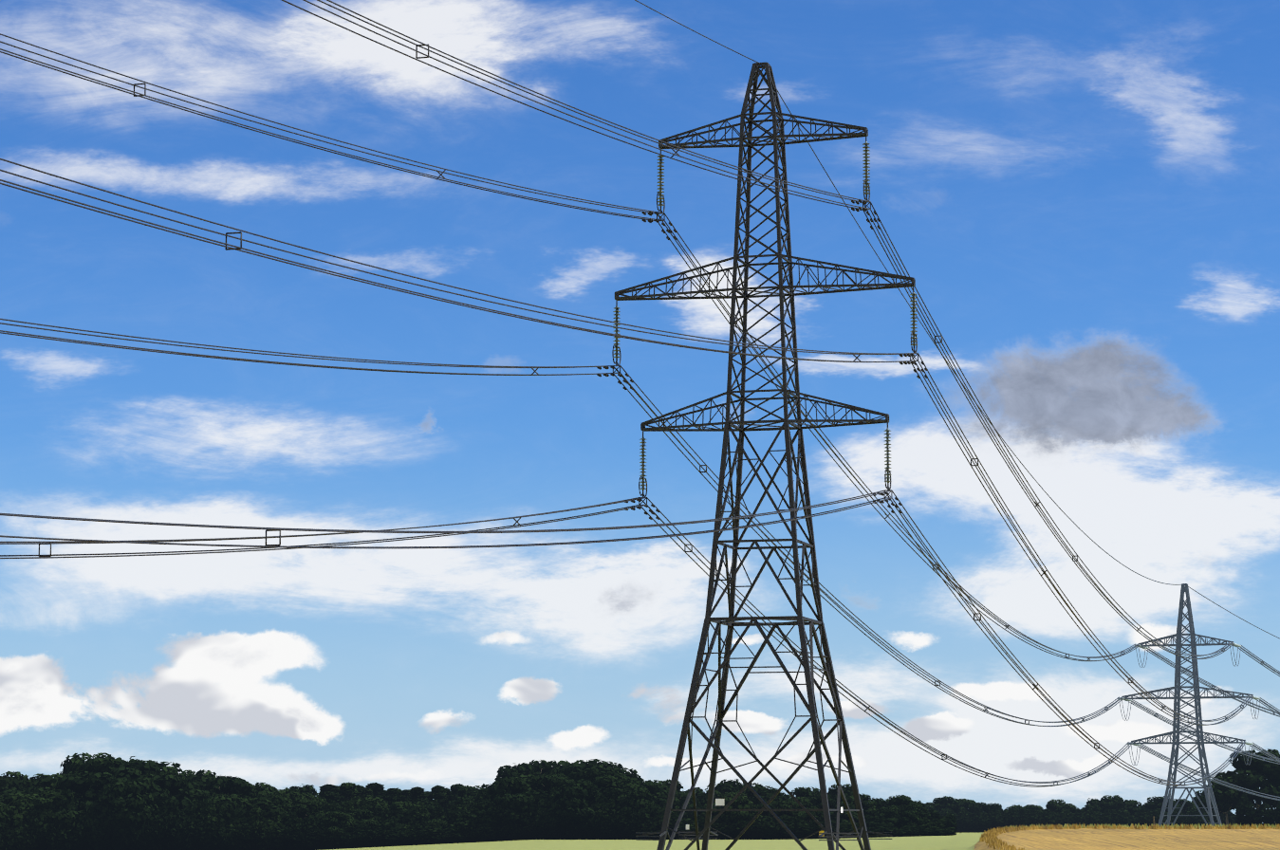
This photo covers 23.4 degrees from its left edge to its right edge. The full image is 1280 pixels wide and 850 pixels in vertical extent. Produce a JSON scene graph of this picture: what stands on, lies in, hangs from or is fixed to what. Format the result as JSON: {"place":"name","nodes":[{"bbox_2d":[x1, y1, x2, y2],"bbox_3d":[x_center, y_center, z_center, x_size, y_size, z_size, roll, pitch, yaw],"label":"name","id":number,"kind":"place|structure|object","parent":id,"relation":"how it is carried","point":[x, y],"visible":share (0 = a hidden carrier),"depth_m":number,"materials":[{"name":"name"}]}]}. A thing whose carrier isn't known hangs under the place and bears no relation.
{"place":"outdoors","nodes":[
{"label":"outdoors","id":0,"kind":"place"},
{"bbox_2d":[0,0,1279,814],"label":"sky","id":1,"kind":"structure","parent":0,"point":[1081,198],"materials":[{"name":"blue"}]},
{"bbox_2d":[324,828,1279,849],"bbox_3d":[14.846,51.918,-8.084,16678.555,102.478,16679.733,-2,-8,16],"label":"field ground","id":2,"kind":"structure","parent":0,"point":[1116,839],"depth_m":382.55,"materials":[{"name":"green plant"}]},
{"bbox_2d":[0,771,37,793],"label":"tree","id":3,"kind":"object","parent":2,"relation":"on","point":[17,781],"visible":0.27,"depth_m":752.92,"materials":[{"name":"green plant"}]},
{"bbox_2d":[2,792,53,828],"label":"tree","id":4,"kind":"object","parent":2,"relation":"on","point":[16,806],"visible":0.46,"depth_m":712.47,"materials":[{"name":"green plant"}]},
{"bbox_2d":[5,786,50,799],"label":"tree","id":5,"kind":"object","parent":2,"relation":"on","point":[36,789],"visible":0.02,"depth_m":735.78,"materials":[{"name":"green plant"}]},
{"bbox_2d":[36,773,66,795],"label":"tree","id":6,"kind":"object","parent":2,"relation":"on","point":[46,781],"visible":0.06,"depth_m":741.39,"materials":[{"name":"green plant"}]},
{"bbox_2d":[21,789,90,835],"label":"tree","id":7,"kind":"object","parent":2,"relation":"on","point":[49,802],"visible":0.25,"depth_m":711.51,"materials":[{"name":"green plant"}]},
{"bbox_2d":[55,752,111,777],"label":"tree","id":8,"kind":"object","parent":2,"relation":"on","point":[66,765],"visible":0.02,"depth_m":760.97,"materials":[{"name":"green plant"}]},
{"bbox_2d":[52,771,118,816],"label":"tree","id":9,"kind":"object","parent":2,"relation":"on","point":[89,787],"visible":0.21,"depth_m":716.60,"materials":[{"name":"green plant"}]},
{"bbox_2d":[67,756,119,777],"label":"tree","id":10,"kind":"object","parent":2,"relation":"on","point":[87,767],"visible":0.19,"depth_m":735.30,"materials":[{"name":"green plant"}]},
{"bbox_2d":[92,756,161,779],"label":"tree","id":11,"kind":"object","parent":2,"relation":"on","point":[131,769],"visible":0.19,"depth_m":733.57,"materials":[{"name":"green plant"}]},
{"bbox_2d":[97,777,160,829],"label":"tree","id":12,"kind":"object","parent":2,"relation":"on","point":[132,803],"visible":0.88,"depth_m":710.72,"materials":[{"name":"green plant"}]},
{"bbox_2d":[136,772,206,810],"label":"tree","id":13,"kind":"object","parent":2,"relation":"on","point":[176,786],"visible":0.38,"depth_m":724.89,"materials":[{"name":"green plant"}]},
{"bbox_2d":[181,771,215,789],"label":"tree","id":14,"kind":"object","parent":2,"relation":"on","point":[196,779],"visible":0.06,"depth_m":748.12,"materials":[{"name":"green plant"}]},
{"bbox_2d":[200,776,256,798],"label":"tree","id":15,"kind":"object","parent":2,"relation":"on","point":[229,785],"visible":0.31,"depth_m":739.61,"materials":[{"name":"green plant"}]},
{"bbox_2d":[248,782,275,797],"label":"tree","id":16,"kind":"object","parent":2,"relation":"on","point":[262,788],"visible":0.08,"depth_m":745.02,"materials":[{"name":"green plant"}]},
{"bbox_2d":[263,784,296,802],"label":"tree","id":17,"kind":"object","parent":2,"relation":"on","point":[285,794],"visible":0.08,"depth_m":755.86,"materials":[{"name":"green plant"}]},
{"bbox_2d":[264,817,347,849],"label":"thicket","id":18,"kind":"object","parent":2,"relation":"on","point":[311,837],"visible":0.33,"depth_m":717.53,"materials":[{"name":"green plant"}]},
{"bbox_2d":[287,784,324,801],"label":"tree","id":19,"kind":"object","parent":2,"relation":"on","point":[309,788],"visible":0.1,"depth_m":779.94,"materials":[{"name":"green plant"}]},
{"bbox_2d":[291,792,327,811],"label":"tree","id":20,"kind":"object","parent":2,"relation":"on","point":[306,797],"visible":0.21,"depth_m":754.37,"materials":[{"name":"green plant"}]},
{"bbox_2d":[318,783,339,802],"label":"tree","id":21,"kind":"object","parent":2,"relation":"on","point":[328,792],"visible":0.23,"depth_m":785.64,"materials":[{"name":"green plant"}]},
{"bbox_2d":[296,819,378,849],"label":"thicket","id":22,"kind":"object","parent":2,"relation":"on","point":[317,823],"visible":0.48,"depth_m":718.36,"materials":[{"name":"green plant"}]},
{"bbox_2d":[321,811,358,834],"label":"tree","id":23,"kind":"object","parent":2,"relation":"on","point":[350,823],"visible":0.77,"depth_m":720.60,"materials":[{"name":"green plant"}]},
{"bbox_2d":[334,781,362,803],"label":"tree","id":24,"kind":"object","parent":2,"relation":"on","point":[348,791],"visible":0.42,"depth_m":779.58,"materials":[{"name":"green plant"}]},
{"bbox_2d":[330,821,409,849],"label":"thicket","id":25,"kind":"object","parent":2,"relation":"on","point":[384,826],"visible":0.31,"depth_m":719.23,"materials":[{"name":"green plant"}]},
{"bbox_2d":[355,797,389,814],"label":"tree","id":26,"kind":"object","parent":2,"relation":"on","point":[383,806],"visible":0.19,"depth_m":747.50,"materials":[{"name":"green plant"}]},
{"bbox_2d":[365,782,385,799],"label":"tree","id":27,"kind":"object","parent":2,"relation":"on","point":[377,788],"visible":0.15,"depth_m":793.51,"materials":[{"name":"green plant"}]},
{"bbox_2d":[383,787,404,806],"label":"tree","id":28,"kind":"object","parent":2,"relation":"on","point":[391,796],"visible":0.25,"depth_m":784.06,"materials":[{"name":"green plant"}]},
{"bbox_2d":[357,822,438,847],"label":"thicket","id":29,"kind":"object","parent":2,"relation":"on","point":[417,827],"visible":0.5,"depth_m":719.91,"materials":[{"name":"green plant"}]},
{"bbox_2d":[409,786,427,804],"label":"tree","id":30,"kind":"object","parent":2,"relation":"on","point":[417,794],"visible":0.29,"depth_m":780.48,"materials":[{"name":"green plant"}]},
{"bbox_2d":[389,824,467,846],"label":"thicket","id":31,"kind":"object","parent":2,"relation":"on","point":[409,826],"visible":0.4,"depth_m":720.43,"materials":[{"name":"green plant"}]},
{"bbox_2d":[430,785,448,810],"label":"tree","id":32,"kind":"object","parent":2,"relation":"on","point":[439,794],"visible":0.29,"depth_m":783.56,"materials":[{"name":"green plant"}]},
{"bbox_2d":[418,822,498,845],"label":"thicket","id":33,"kind":"object","parent":2,"relation":"on","point":[438,830],"visible":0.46,"depth_m":721.12,"materials":[{"name":"green plant"}]},
{"bbox_2d":[448,785,482,804],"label":"tree","id":34,"kind":"object","parent":2,"relation":"on","point":[471,791],"visible":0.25,"depth_m":782.72,"materials":[{"name":"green plant"}]},
{"bbox_2d":[448,813,529,843],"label":"thicket","id":35,"kind":"object","parent":2,"relation":"on","point":[463,822],"visible":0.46,"depth_m":721.82,"materials":[{"name":"green plant"}]},
{"bbox_2d":[474,783,532,816],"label":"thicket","id":36,"kind":"object","parent":2,"relation":"on","point":[481,793],"visible":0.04,"depth_m":741.98,"materials":[{"name":"green plant"}]},
{"bbox_2d":[484,776,535,840],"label":"tree","id":37,"kind":"object","parent":2,"relation":"on","point":[502,789],"visible":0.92,"depth_m":722.71,"materials":[{"name":"green plant"}]},
{"bbox_2d":[486,762,537,788],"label":"tree","id":38,"kind":"object","parent":2,"relation":"on","point":[508,771],"visible":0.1,"depth_m":772.54,"materials":[{"name":"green plant"}]},
{"bbox_2d":[482,797,560,840],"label":"thicket","id":39,"kind":"object","parent":2,"relation":"on","point":[501,825],"visible":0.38,"depth_m":722.15,"materials":[{"name":"green plant"}]},
{"bbox_2d":[513,760,554,776],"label":"tree","id":40,"kind":"object","parent":2,"relation":"on","point":[539,768],"visible":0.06,"depth_m":778.17,"materials":[{"name":"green plant"}]},
{"bbox_2d":[508,789,589,840],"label":"thicket","id":41,"kind":"object","parent":2,"relation":"on","point":[531,811],"visible":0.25,"depth_m":722.61,"materials":[{"name":"green plant"}]},
{"bbox_2d":[527,773,571,804],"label":"tree","id":42,"kind":"object","parent":2,"relation":"on","point":[542,787],"visible":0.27,"depth_m":735.54,"materials":[{"name":"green plant"}]},
{"bbox_2d":[544,760,584,771],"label":"tree","id":43,"kind":"object","parent":2,"relation":"on","point":[560,765],"depth_m":775.30,"materials":[{"name":"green plant"}]},
{"bbox_2d":[537,786,615,839],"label":"thicket","id":44,"kind":"object","parent":2,"relation":"on","point":[595,805],"visible":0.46,"depth_m":723.13,"materials":[{"name":"green plant"}]},
{"bbox_2d":[560,759,619,783],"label":"tree","id":45,"kind":"object","parent":2,"relation":"on","point":[590,770],"visible":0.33,"depth_m":746.18,"materials":[{"name":"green plant"}]},
{"bbox_2d":[571,793,651,839],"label":"thicket","id":46,"kind":"object","parent":2,"relation":"on","point":[645,817],"visible":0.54,"depth_m":723.26,"materials":[{"name":"green plant"}]},
{"bbox_2d":[611,767,641,782],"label":"tree","id":47,"kind":"object","parent":2,"relation":"on","point":[621,771],"visible":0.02,"depth_m":756.77,"materials":[{"name":"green plant"}]},
{"bbox_2d":[600,805,679,839],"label":"thicket","id":48,"kind":"object","parent":2,"relation":"on","point":[656,824],"visible":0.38,"depth_m":723.33,"materials":[{"name":"green plant"}]},
{"bbox_2d":[633,779,682,808],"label":"tree","id":49,"kind":"object","parent":2,"relation":"on","point":[658,791],"visible":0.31,"depth_m":749.79,"materials":[{"name":"green plant"}]},
{"bbox_2d":[630,817,710,839],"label":"thicket","id":50,"kind":"object","parent":2,"relation":"on","point":[684,822],"visible":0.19,"depth_m":723.27,"materials":[{"name":"green plant"}]},
{"bbox_2d":[667,815,741,839],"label":"thicket","id":51,"kind":"object","parent":2,"relation":"on","point":[716,824],"visible":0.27,"depth_m":723.29,"materials":[{"name":"green plant"}]},
{"bbox_2d":[697,790,727,806],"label":"tree","id":52,"kind":"object","parent":2,"relation":"on","point":[703,799],"visible":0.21,"depth_m":747.78,"materials":[{"name":"green plant"}]},
{"bbox_2d":[704,779,746,795],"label":"tree","id":53,"kind":"object","parent":2,"relation":"on","point":[729,786],"visible":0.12,"depth_m":773.39,"materials":[{"name":"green plant"}]},
{"bbox_2d":[697,811,775,839],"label":"thicket","id":54,"kind":"object","parent":2,"relation":"on","point":[700,819],"visible":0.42,"depth_m":723.54,"materials":[{"name":"green plant"}]},
{"bbox_2d":[715,796,758,822],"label":"tree","id":55,"kind":"object","parent":2,"relation":"on","point":[740,803],"visible":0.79,"depth_m":724.73,"materials":[{"name":"green plant"}]},
{"bbox_2d":[723,813,802,839],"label":"thicket","id":56,"kind":"object","parent":2,"relation":"on","point":[787,821],"visible":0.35,"depth_m":723.33,"materials":[{"name":"green plant"}]},
{"bbox_2d":[612,61,918,849],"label":"pylon","id":57,"kind":"object","parent":2,"relation":"on","point":[788,456],"visible":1,"depth_m":189.55,"materials":[{"name":"metal"}]},
{"bbox_2d":[0,0,1279,800],"bbox_3d":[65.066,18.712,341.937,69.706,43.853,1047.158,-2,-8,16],"label":"conductors","id":58,"kind":"object","parent":57,"relation":"hanging from","point":[971,598],"visible":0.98,"depth_m":161.44,"materials":[{"name":"black"}]},
{"bbox_2d":[744,785,794,807],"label":"tree","id":59,"kind":"object","parent":2,"relation":"on","point":[765,793],"visible":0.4,"depth_m":749.32,"materials":[{"name":"green plant"}]},
{"bbox_2d":[757,817,835,839],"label":"thicket","id":60,"kind":"object","parent":2,"relation":"on","point":[813,824],"visible":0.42,"depth_m":723.03,"materials":[{"name":"green plant"}]},
{"bbox_2d":[790,786,820,802],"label":"tree","id":61,"kind":"object","parent":2,"relation":"on","point":[808,794],"visible":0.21,"depth_m":787.18,"materials":[{"name":"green plant"}]},
{"bbox_2d":[783,819,860,839],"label":"thicket","id":62,"kind":"object","parent":2,"relation":"on","point":[804,826],"visible":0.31,"depth_m":722.89,"materials":[{"name":"green plant"}]},
{"bbox_2d":[812,794,836,817],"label":"tree","id":63,"kind":"object","parent":2,"relation":"on","point":[832,802],"visible":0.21,"depth_m":759.25,"materials":[{"name":"green plant"}]},
{"bbox_2d":[827,783,853,805],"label":"tree","id":64,"kind":"object","parent":2,"relation":"on","point":[846,790],"visible":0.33,"depth_m":774.19,"materials":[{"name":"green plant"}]},
{"bbox_2d":[839,811,858,824],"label":"tree","id":65,"kind":"object","parent":2,"relation":"on","point":[844,817],"visible":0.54,"depth_m":739.31,"materials":[{"name":"green plant"}]},
{"bbox_2d":[814,820,894,838],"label":"thicket","id":66,"kind":"object","parent":2,"relation":"on","point":[875,825],"visible":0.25,"depth_m":722.96,"materials":[{"name":"green plant"}]},
{"bbox_2d":[835,794,877,817],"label":"tree","id":67,"kind":"object","parent":2,"relation":"on","point":[866,806],"visible":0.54,"depth_m":752.20,"materials":[{"name":"green plant"}]},
{"bbox_2d":[851,823,927,837],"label":"thicket","id":68,"kind":"object","parent":2,"relation":"on","point":[920,829],"visible":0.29,"depth_m":722.16,"materials":[{"name":"green plant"}]},
{"bbox_2d":[886,795,914,817],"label":"tree","id":69,"kind":"object","parent":2,"relation":"on","point":[899,802],"visible":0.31,"depth_m":782.49,"materials":[{"name":"green plant"}]},
{"bbox_2d":[900,802,931,819],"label":"tree","id":70,"kind":"object","parent":2,"relation":"on","point":[920,809],"visible":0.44,"depth_m":749.95,"materials":[{"name":"green plant"}]},
{"bbox_2d":[878,825,955,837],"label":"thicket","id":71,"kind":"object","parent":2,"relation":"on","point":[936,831],"visible":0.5,"depth_m":721.91,"materials":[{"name":"green plant"}]},
{"bbox_2d":[927,809,957,834],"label":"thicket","id":72,"kind":"object","parent":2,"relation":"on","point":[950,821],"visible":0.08,"depth_m":765.23,"materials":[{"name":"green plant"}]},
{"bbox_2d":[930,796,965,814],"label":"tree","id":73,"kind":"object","parent":2,"relation":"on","point":[949,802],"visible":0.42,"depth_m":981.26,"materials":[{"name":"green plant"}]},
{"bbox_2d":[943,808,995,833],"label":"thicket","id":74,"kind":"object","parent":2,"relation":"on","point":[987,815],"visible":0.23,"depth_m":967.43,"materials":[{"name":"green plant"}]},
{"bbox_2d":[967,802,991,813],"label":"tree","id":75,"kind":"object","parent":2,"relation":"on","point":[983,806],"visible":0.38,"depth_m":985.57,"materials":[{"name":"green plant"}]},
{"bbox_2d":[956,808,1008,833],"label":"thicket","id":76,"kind":"object","parent":2,"relation":"on","point":[961,810],"visible":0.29,"depth_m":967.27,"materials":[{"name":"green plant"}]},
{"bbox_2d":[968,808,1028,832],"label":"thicket","id":77,"kind":"object","parent":2,"relation":"on","point":[1019,816],"visible":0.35,"depth_m":967.06,"materials":[{"name":"green plant"}]},
{"bbox_2d":[984,808,1043,830],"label":"thicket","id":78,"kind":"object","parent":2,"relation":"on","point":[1028,816],"visible":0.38,"depth_m":966.68,"materials":[{"name":"green plant"}]},
{"bbox_2d":[1004,808,1064,827],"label":"thicket","id":79,"kind":"object","parent":2,"relation":"on","point":[1056,818],"visible":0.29,"depth_m":965.92,"materials":[{"name":"green plant"}]},
{"bbox_2d":[1024,808,1083,826],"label":"thicket","id":80,"kind":"object","parent":2,"relation":"on","point":[1035,812],"visible":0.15,"depth_m":965.45,"materials":[{"name":"green plant"}]},
{"bbox_2d":[1045,799,1065,815],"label":"tree","id":81,"kind":"object","parent":2,"relation":"on","point":[1053,806],"visible":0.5,"depth_m":983.73,"materials":[{"name":"green plant"}]},
{"bbox_2d":[1038,808,1096,826],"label":"thicket","id":82,"kind":"object","parent":2,"relation":"on","point":[1049,816],"visible":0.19,"depth_m":965.20,"materials":[{"name":"green plant"}]},
{"bbox_2d":[1051,808,1110,826],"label":"thicket","id":83,"kind":"object","parent":2,"relation":"on","point":[1064,815],"visible":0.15,"depth_m":964.37,"materials":[{"name":"green plant"}]},
{"bbox_2d":[1081,797,1107,813],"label":"tree","id":84,"kind":"object","parent":2,"relation":"on","point":[1096,805],"visible":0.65,"depth_m":979.31,"materials":[{"name":"green plant"}]},
{"bbox_2d":[1070,808,1130,827],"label":"thicket","id":85,"kind":"object","parent":2,"relation":"on","point":[1112,816],"visible":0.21,"depth_m":963.67,"materials":[{"name":"green plant"}]},
{"bbox_2d":[1100,795,1123,810],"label":"tree","id":86,"kind":"object","parent":2,"relation":"on","point":[1109,801],"visible":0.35,"depth_m":980.97,"materials":[{"name":"green plant"}]},
{"bbox_2d":[1083,808,1142,825],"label":"thicket","id":87,"kind":"object","parent":2,"relation":"on","point":[1088,814],"visible":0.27,"depth_m":963.44,"materials":[{"name":"green plant"}]},
{"bbox_2d":[1110,799,1144,816],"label":"tree","id":88,"kind":"object","parent":2,"relation":"on","point":[1132,806],"visible":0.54,"depth_m":974.03,"materials":[{"name":"green plant"}]},
{"bbox_2d":[1097,808,1156,826],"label":"thicket","id":89,"kind":"object","parent":2,"relation":"on","point":[1105,811],"visible":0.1,"depth_m":962.64,"materials":[{"name":"green plant"}]},
{"bbox_2d":[979,822,1279,849],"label":"wheat ears fringe","id":90,"kind":"object","parent":2,"relation":"on","point":[990,838],"visible":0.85,"depth_m":405.77,"materials":[{"name":"yellow plant"}]},
{"bbox_2d":[1113,808,1173,826],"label":"thicket","id":91,"kind":"object","parent":2,"relation":"on","point":[1118,815],"visible":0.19,"depth_m":962.13,"materials":[{"name":"green plant"}]},
{"bbox_2d":[1131,808,1193,826],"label":"thicket","id":92,"kind":"object","parent":2,"relation":"on","point":[1146,815],"visible":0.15,"depth_m":961.21,"materials":[{"name":"green plant"}]},
{"bbox_2d":[1143,796,1183,815],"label":"tree","id":93,"kind":"object","parent":2,"relation":"on","point":[1153,803],"visible":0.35,"depth_m":975.47,"materials":[{"name":"green plant"}]},
{"bbox_2d":[1151,808,1210,827],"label":"thicket","id":94,"kind":"object","parent":2,"relation":"on","point":[1159,810],"visible":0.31,"depth_m":960.06,"materials":[{"name":"green plant"}]},
{"bbox_2d":[1173,798,1201,814],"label":"tree","id":95,"kind":"object","parent":2,"relation":"on","point":[1187,806],"visible":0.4,"depth_m":978.10,"materials":[{"name":"green plant"}]},
{"bbox_2d":[1122,583,1253,827],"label":"pylon","id":96,"kind":"object","parent":2,"relation":"on","point":[1196,696],"visible":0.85,"depth_m":525.08,"materials":[{"name":"metal"}]},
{"bbox_2d":[1165,808,1224,826],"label":"thicket","id":97,"kind":"object","parent":2,"relation":"on","point":[1220,816],"visible":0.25,"depth_m":959.29,"materials":[{"name":"green plant"}]},
{"bbox_2d":[1185,808,1243,826],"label":"thicket","id":98,"kind":"object","parent":2,"relation":"on","point":[1232,816],"visible":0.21,"depth_m":958.77,"materials":[{"name":"green plant"}]},
{"bbox_2d":[1196,776,1247,825],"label":"tree","id":99,"kind":"object","parent":2,"relation":"on","point":[1224,796],"visible":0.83,"depth_m":821.38,"materials":[{"name":"green plant"}]},
{"bbox_2d":[1214,748,1279,810],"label":"tree","id":100,"kind":"object","parent":2,"relation":"on","point":[1264,776],"visible":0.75,"depth_m":822.85,"materials":[{"name":"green plant"}]},
{"bbox_2d":[1234,794,1279,827],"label":"thicket","id":101,"kind":"object","parent":2,"relation":"on","point":[1247,813],"visible":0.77,"depth_m":810.85,"materials":[{"name":"green plant"}]},
{"bbox_2d":[1117,642,1260,765],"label":"pylon insulators","id":102,"kind":"object","parent":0,"point":[1252,696],"visible":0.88,"depth_m":525.16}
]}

